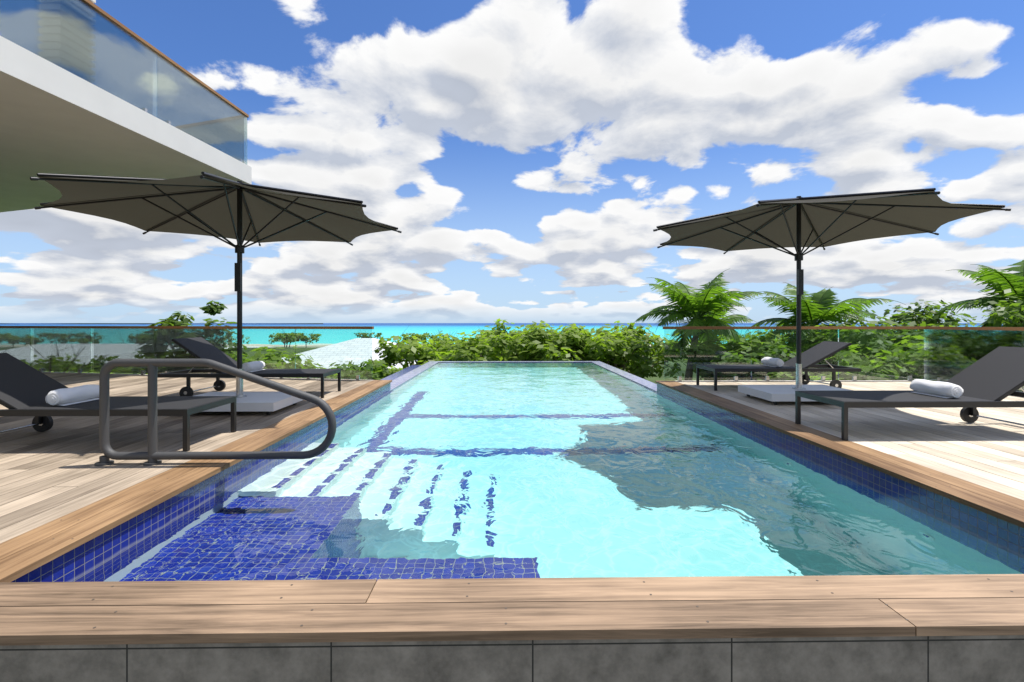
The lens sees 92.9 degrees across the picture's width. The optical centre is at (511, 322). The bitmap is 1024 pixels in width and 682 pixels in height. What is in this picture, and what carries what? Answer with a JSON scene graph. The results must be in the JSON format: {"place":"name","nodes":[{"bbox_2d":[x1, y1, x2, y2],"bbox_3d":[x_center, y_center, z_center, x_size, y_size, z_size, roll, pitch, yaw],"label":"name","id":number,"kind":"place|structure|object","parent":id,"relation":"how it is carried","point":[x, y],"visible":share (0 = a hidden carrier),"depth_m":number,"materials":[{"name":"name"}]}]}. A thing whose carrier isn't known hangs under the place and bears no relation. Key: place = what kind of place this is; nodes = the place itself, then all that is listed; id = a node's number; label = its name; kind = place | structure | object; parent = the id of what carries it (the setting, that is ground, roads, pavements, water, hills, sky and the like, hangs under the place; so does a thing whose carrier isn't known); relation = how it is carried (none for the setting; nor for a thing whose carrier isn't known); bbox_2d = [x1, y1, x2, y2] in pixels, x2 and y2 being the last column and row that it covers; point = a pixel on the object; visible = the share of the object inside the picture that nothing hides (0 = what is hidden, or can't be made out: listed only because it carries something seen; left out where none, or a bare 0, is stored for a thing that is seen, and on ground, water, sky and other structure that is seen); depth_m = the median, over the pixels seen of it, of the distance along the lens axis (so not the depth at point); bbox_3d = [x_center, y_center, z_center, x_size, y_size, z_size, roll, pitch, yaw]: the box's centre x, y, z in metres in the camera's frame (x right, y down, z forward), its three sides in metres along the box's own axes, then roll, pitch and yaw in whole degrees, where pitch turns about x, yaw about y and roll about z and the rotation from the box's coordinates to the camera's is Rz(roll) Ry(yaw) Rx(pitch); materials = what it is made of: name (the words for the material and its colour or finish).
{"place":"outdoors","nodes":[
{"label":"outdoors","id":0,"kind":"place"},
{"bbox_2d":[0,0,251,211],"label":"balcony","id":1,"kind":"structure","parent":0,"point":[55,119],"depth_m":7.32,"materials":[{"name":"white paint"}]},
{"bbox_2d":[0,0,248,163],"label":"terrace balustrade","id":2,"kind":"object","parent":1,"relation":"on","point":[91,42],"visible":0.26,"depth_m":6.72,"materials":[{"name":"clear glass"}]},
{"bbox_2d":[0,323,322,323],"bbox_3d":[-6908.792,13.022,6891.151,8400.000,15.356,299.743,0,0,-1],"label":"distant headland","id":3,"kind":"structure","parent":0,"point":[159,323],"depth_m":6950.00,"materials":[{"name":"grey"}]},
{"bbox_2d":[94,359,335,465],"bbox_3d":[-1.929,0.577,3.180,1.552,0.686,0.100,0,0,-1],"label":"pool handrail","id":4,"kind":"object","parent":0,"point":[152,456],"visible":1,"depth_m":3.16,"materials":[{"name":"grey metal"}]},
{"bbox_2d":[89,344,703,383],"bbox_3d":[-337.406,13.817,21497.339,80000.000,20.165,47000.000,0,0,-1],"label":"terrain","id":5,"kind":"structure","parent":0,"point":[291,349],"depth_m":68.41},
{"bbox_2d":[48,365,128,373],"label":"shrub","id":6,"kind":"object","parent":5,"relation":"on","point":[90,372],"visible":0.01,"depth_m":14.92,"materials":[{"name":"green plant"}]},
{"bbox_2d":[149,300,247,357],"bbox_3d":[-8.660,1.741,13.178,2.524,4.756,2.605,0,0,-24],"label":"tree","id":7,"kind":"object","parent":5,"relation":"on","point":[214,309],"visible":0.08,"depth_m":13.46,"materials":[{"name":"green plant"}]},
{"bbox_2d":[226,334,249,346],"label":"tree","id":8,"kind":"object","parent":5,"relation":"on","point":[230,339],"visible":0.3,"depth_m":173.46,"materials":[{"name":"green plant"}]},
{"bbox_2d":[268,333,294,346],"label":"tree","id":9,"kind":"object","parent":5,"relation":"on","point":[280,336],"visible":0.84,"depth_m":255.91,"materials":[{"name":"green plant"}]},
{"bbox_2d":[227,345,343,378],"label":"shrub","id":10,"kind":"object","parent":5,"relation":"on","point":[272,360],"visible":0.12,"depth_m":12.36,"materials":[{"name":"green plant"}]},
{"bbox_2d":[273,332,298,346],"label":"tree","id":11,"kind":"object","parent":5,"relation":"on","point":[282,339],"visible":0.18,"depth_m":282.76,"materials":[{"name":"green plant"}]},
{"bbox_2d":[281,329,306,346],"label":"tree","id":12,"kind":"object","parent":5,"relation":"on","point":[301,336],"visible":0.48,"depth_m":267.53,"materials":[{"name":"green plant"}]},
{"bbox_2d":[290,330,321,346],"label":"tree","id":13,"kind":"object","parent":5,"relation":"on","point":[314,337],"visible":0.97,"depth_m":228.28,"materials":[{"name":"green plant"}]},
{"bbox_2d":[276,359,360,377],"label":"shrub","id":14,"kind":"object","parent":5,"relation":"on","point":[311,366],"visible":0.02,"depth_m":18.09,"materials":[{"name":"green plant"}]},
{"bbox_2d":[313,359,389,379],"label":"shrub","id":15,"kind":"object","parent":5,"relation":"on","point":[378,374],"visible":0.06,"depth_m":13.77,"materials":[{"name":"green plant"}]},
{"bbox_2d":[282,338,425,368],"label":"beach","id":16,"kind":"structure","parent":5,"relation":"on","point":[357,351],"depth_m":23.22,"materials":[{"name":"white sand"}]},
{"bbox_2d":[354,330,381,338],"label":"tree","id":17,"kind":"object","parent":5,"relation":"on","point":[364,335],"visible":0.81,"depth_m":309.44,"materials":[{"name":"green plant"}]},
{"bbox_2d":[347,358,409,378],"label":"shrub","id":18,"kind":"object","parent":5,"relation":"on","point":[391,371],"visible":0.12,"depth_m":18.09,"materials":[{"name":"green plant"}]},
{"bbox_2d":[402,334,427,340],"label":"tree","id":19,"kind":"object","parent":5,"relation":"on","point":[422,337],"visible":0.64,"depth_m":210.17,"materials":[{"name":"green plant"}]},
{"bbox_2d":[406,331,431,340],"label":"tree","id":20,"kind":"object","parent":5,"relation":"on","point":[426,333],"visible":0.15,"depth_m":275.01,"materials":[{"name":"green plant"}]},
{"bbox_2d":[374,335,481,367],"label":"shrub","id":21,"kind":"object","parent":5,"relation":"on","point":[401,352],"visible":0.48,"depth_m":16.24,"materials":[{"name":"green plant"}]},
{"bbox_2d":[429,330,455,340],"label":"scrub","id":22,"kind":"object","parent":5,"relation":"on","point":[431,337],"visible":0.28,"depth_m":193.32,"materials":[{"name":"green plant"}]},
{"bbox_2d":[425,329,507,356],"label":"shrub","id":23,"kind":"object","parent":5,"relation":"on","point":[446,340],"visible":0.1,"depth_m":21.73,"materials":[{"name":"green plant"}]},
{"bbox_2d":[436,328,568,360],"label":"shrub","id":24,"kind":"object","parent":5,"relation":"on","point":[493,345],"visible":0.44,"depth_m":17.06,"materials":[{"name":"green plant"}]},
{"bbox_2d":[474,318,562,360],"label":"shrub","id":25,"kind":"object","parent":5,"relation":"on","point":[499,326],"visible":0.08,"depth_m":21.67,"materials":[{"name":"green plant"}]},
{"bbox_2d":[499,320,614,360],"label":"shrub","id":26,"kind":"object","parent":5,"relation":"on","point":[569,341],"visible":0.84,"depth_m":16.73,"materials":[{"name":"green plant"}]},
{"bbox_2d":[552,320,658,378],"bbox_3d":[3.632,2.010,18.636,4.189,4.216,4.084,0,0,11],"label":"shrub","id":27,"kind":"object","parent":5,"relation":"on","point":[621,356],"visible":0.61,"depth_m":17.44,"materials":[{"name":"green plant"}]},
{"bbox_2d":[589,323,702,378],"bbox_3d":[5.203,2.056,20.711,5.123,4.129,5.137,0,0,-1],"label":"shrub","id":28,"kind":"object","parent":5,"relation":"on","point":[664,358],"visible":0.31,"depth_m":19.82,"materials":[{"name":"green plant"}]},
{"bbox_2d":[630,269,770,380],"bbox_3d":[6.419,1.113,16.969,4.496,5.990,4.391,0,0,37],"label":"palm","id":29,"kind":"object","parent":5,"relation":"on","point":[698,305],"visible":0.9,"depth_m":16.48,"materials":[{"name":"green plant"}]},
{"bbox_2d":[670,297,755,380],"bbox_3d":[8.675,1.434,20.828,4.023,5.348,3.944,0,0,-1],"label":"palm","id":30,"kind":"object","parent":5,"relation":"on","point":[736,318],"visible":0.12,"depth_m":20.40,"materials":[{"name":"green plant"}]},
{"bbox_2d":[656,330,805,380],"bbox_3d":[7.516,2.142,17.335,4.449,3.931,4.958,0,0,-1],"label":"shrub","id":31,"kind":"object","parent":5,"relation":"on","point":[742,346],"visible":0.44,"depth_m":16.11,"materials":[{"name":"green plant"}]},
{"bbox_2d":[681,343,814,380],"bbox_3d":[7.433,2.361,15.119,3.902,3.522,3.280,0,0,44],"label":"shrub","id":32,"kind":"object","parent":5,"relation":"on","point":[776,352],"visible":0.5,"depth_m":14.84,"materials":[{"name":"green plant"}]},
{"bbox_2d":[715,334,804,380],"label":"shrub","id":33,"kind":"object","parent":5,"relation":"on","point":[758,343],"visible":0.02,"depth_m":18.72,"materials":[{"name":"green plant"}]},
{"bbox_2d":[759,372,840,379],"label":"shrub","id":34,"kind":"object","parent":5,"relation":"on","point":[773,375],"visible":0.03,"depth_m":14.21,"materials":[{"name":"green plant"}]},
{"bbox_2d":[763,322,844,349],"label":"shrub","id":35,"kind":"object","parent":5,"relation":"on","point":[776,340],"visible":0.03,"depth_m":20.48,"materials":[{"name":"green plant"}]},
{"bbox_2d":[775,372,841,379],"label":"shrub","id":36,"kind":"object","parent":5,"relation":"on","point":[788,374],"visible":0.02,"depth_m":12.97,"materials":[{"name":"green plant"}]},
{"bbox_2d":[743,282,902,352],"bbox_3d":[10.376,1.311,16.334,4.162,5.590,4.392,0,0,-31],"label":"palm","id":37,"kind":"object","parent":5,"relation":"on","point":[819,307],"visible":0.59,"depth_m":16.14,"materials":[{"name":"green plant"}]},
{"bbox_2d":[809,316,925,376],"bbox_3d":[9.627,1.968,13.075,3.624,4.271,4.132,0,0,-1],"label":"shrub","id":38,"kind":"object","parent":5,"relation":"on","point":[864,336],"visible":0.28,"depth_m":12.45,"materials":[{"name":"green plant"}]},
{"bbox_2d":[784,319,954,364],"bbox_3d":[11.140,2.004,15.505,4.374,4.235,5.000,0,0,-1],"label":"shrub","id":39,"kind":"object","parent":5,"relation":"on","point":[812,339],"visible":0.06,"depth_m":15.14,"materials":[{"name":"green plant"}]},
{"bbox_2d":[810,335,932,380],"bbox_3d":[8.247,2.190,10.633,3.511,3.841,3.203,0,0,25],"label":"shrub","id":40,"kind":"object","parent":5,"relation":"on","point":[914,368],"visible":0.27,"depth_m":10.14,"materials":[{"name":"green plant"}]},
{"bbox_2d":[819,300,963,336],"bbox_3d":[13.831,1.651,17.885,4.653,4.924,4.380,0,0,-25],"label":"shrub","id":41,"kind":"object","parent":5,"relation":"on","point":[900,331],"visible":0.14,"depth_m":16.52,"materials":[{"name":"green plant"}]},
{"bbox_2d":[895,302,1003,326],"bbox_3d":[14.990,1.717,15.375,4.851,4.792,5.168,0,0,-1],"label":"tree","id":42,"kind":"object","parent":5,"relation":"on","point":[951,321],"visible":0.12,"depth_m":15.71,"materials":[{"name":"green plant"}]},
{"bbox_2d":[878,288,1023,344],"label":"shrub","id":43,"kind":"object","parent":5,"relation":"on","point":[1000,311],"visible":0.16,"depth_m":12.64,"materials":[{"name":"green plant"}]},
{"bbox_2d":[934,260,1023,326],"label":"palm","id":44,"kind":"object","parent":5,"relation":"on","point":[996,280],"visible":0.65,"depth_m":14.10,"materials":[{"name":"green plant"}]},
{"bbox_2d":[957,315,1021,326],"bbox_3d":[16.522,1.565,14.273,4.440,5.109,5.661,0,0,-1],"label":"tree","id":45,"kind":"object","parent":5,"relation":"on","point":[966,325],"visible":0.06,"depth_m":16.32,"materials":[{"name":"green plant"}]},
{"bbox_3d":[-4.575,2.325,6.025,22.450,2.750,9.269,0,0,-1],"label":"deck structure","id":46,"kind":"object","parent":5,"relation":"on","visible":0},
{"bbox_2d":[0,372,372,543],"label":"deck","id":47,"kind":"structure","parent":46,"relation":"on","point":[52,474],"depth_m":3.71,"materials":[{"name":"brown wood"}]},
{"bbox_2d":[0,353,236,451],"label":"lounger","id":48,"kind":"object","parent":47,"relation":"on","point":[28,390],"visible":0.93,"depth_m":3.71,"materials":[{"name":"black"}]},
{"bbox_2d":[30,171,401,414],"bbox_3d":[-2.886,-0.290,5.155,3.185,2.420,3.185,0,0,-1],"label":"parasol","id":49,"kind":"object","parent":47,"relation":"on","point":[215,206],"visible":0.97,"depth_m":5.13,"materials":[{"name":"canvas"},{"name":"black painted metal"}]},
{"bbox_2d":[157,337,340,397],"bbox_3d":[-3.303,0.556,6.229,2.000,0.728,0.722,0,0,-1],"label":"lounger","id":50,"kind":"object","parent":47,"relation":"on","point":[199,347],"visible":0.92,"depth_m":6.10,"materials":[{"name":"black"}]},
{"bbox_2d":[0,326,1023,391],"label":"glass balustrade","id":51,"kind":"object","parent":47,"relation":"on","point":[951,352],"visible":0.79,"depth_m":8.53,"materials":[{"name":"clear glass"}]},
{"bbox_2d":[60,372,828,380],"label":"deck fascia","id":52,"kind":"structure","parent":46,"relation":"on","point":[749,380],"depth_m":7.76,"materials":[{"name":"white paint"}]},
{"bbox_2d":[12,361,1023,581],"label":"pool shell","id":53,"kind":"object","parent":46,"relation":"on","point":[76,563],"visible":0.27,"depth_m":2.93},
{"bbox_2d":[0,380,1023,645],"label":"pool coping","id":54,"kind":"object","parent":53,"relation":"on","point":[410,610],"visible":1,"depth_m":1.60,"materials":[{"name":"brown wood"}]},
{"bbox_2d":[53,406,1012,627],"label":"coping screws","id":55,"kind":"object","parent":54,"relation":"in","point":[469,583],"visible":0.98,"depth_m":1.63,"materials":[{"name":"brown"}]},
{"bbox_2d":[74,362,1023,581],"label":"pool water","id":56,"kind":"structure","parent":53,"relation":"in","point":[454,470],"depth_m":2.93,"materials":[{"name":"blue liquid"}]},
{"bbox_2d":[676,380,1023,499],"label":"deck","id":57,"kind":"structure","parent":46,"relation":"on","point":[986,453],"depth_m":4.16,"materials":[{"name":"brown wood"}]},
{"bbox_2d":[696,341,860,390],"bbox_3d":[3.737,0.596,6.910,2.000,0.649,0.722,0,0,-1],"label":"lounger","id":58,"kind":"object","parent":57,"relation":"on","point":[812,357],"visible":0.91,"depth_m":6.74,"materials":[{"name":"black"}]},
{"bbox_2d":[653,188,1010,404],"bbox_3d":[3.405,-0.290,5.774,3.271,2.420,3.271,0,0,-26],"label":"parasol","id":59,"kind":"object","parent":57,"relation":"on","point":[799,222],"visible":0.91,"depth_m":5.81,"materials":[{"name":"black fabric"}]},
{"bbox_2d":[795,346,1023,439],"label":"lounger","id":60,"kind":"object","parent":57,"relation":"on","point":[994,377],"visible":1,"depth_m":4.07,"materials":[{"name":"black"}]},
{"bbox_2d":[0,323,981,344],"bbox_3d":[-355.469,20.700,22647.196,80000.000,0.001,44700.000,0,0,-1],"label":"sea","id":61,"kind":"structure","parent":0,"point":[329,336],"depth_m":1496.79,"materials":[{"name":"liquid"}]},
{"bbox_2d":[0,635,1023,681],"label":"stone wall","id":62,"kind":"structure","parent":0,"point":[987,658],"depth_m":1.46,"materials":[{"name":"grey stone"}]},
{"bbox_2d":[0,0,1023,322],"label":"sky","id":63,"kind":"structure","parent":0,"point":[527,157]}
]}

